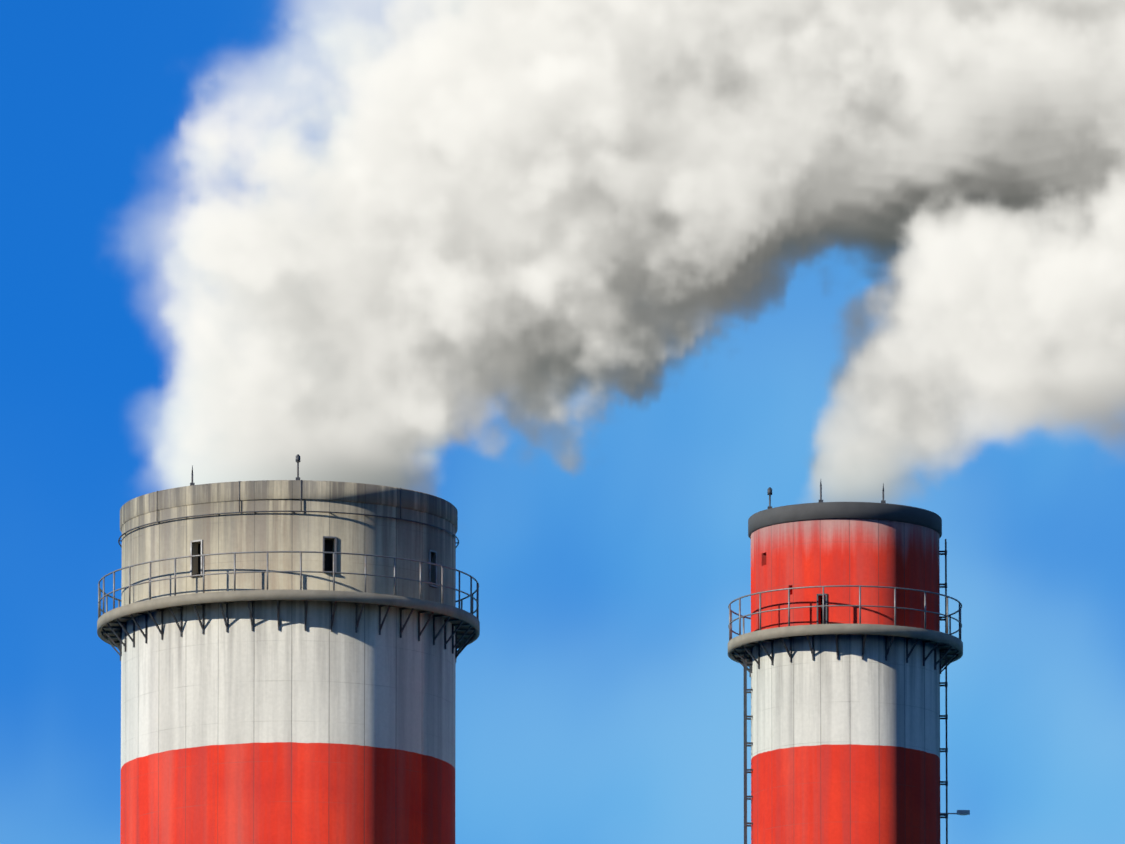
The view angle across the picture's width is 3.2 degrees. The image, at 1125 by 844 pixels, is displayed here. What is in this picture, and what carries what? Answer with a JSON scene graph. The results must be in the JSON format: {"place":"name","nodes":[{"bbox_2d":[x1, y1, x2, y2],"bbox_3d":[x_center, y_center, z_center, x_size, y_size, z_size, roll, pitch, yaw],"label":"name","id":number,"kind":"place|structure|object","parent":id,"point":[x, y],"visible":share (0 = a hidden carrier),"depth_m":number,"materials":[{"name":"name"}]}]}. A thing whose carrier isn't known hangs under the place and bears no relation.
{"place":"outdoors","nodes":[
{"label":"outdoors","id":0,"kind":"place"},
{"bbox_2d":[97,454,479,843],"bbox_3d":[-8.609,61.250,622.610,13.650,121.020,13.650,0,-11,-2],"label":"chimney","id":1,"kind":"object","parent":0,"point":[289,653],"visible":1,"depth_m":628.26,"materials":[{"name":"paint"}]},
{"bbox_2d":[0,0,1124,843],"label":"sky","id":2,"kind":"structure","parent":0,"point":[591,281],"materials":[{"name":"blue"}]},
{"bbox_2d":[728,480,969,843],"bbox_3d":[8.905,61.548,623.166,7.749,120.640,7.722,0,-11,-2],"label":"chimney","id":3,"kind":"object","parent":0,"point":[845,650],"visible":1,"depth_m":630.85,"materials":[{"name":"paint"}]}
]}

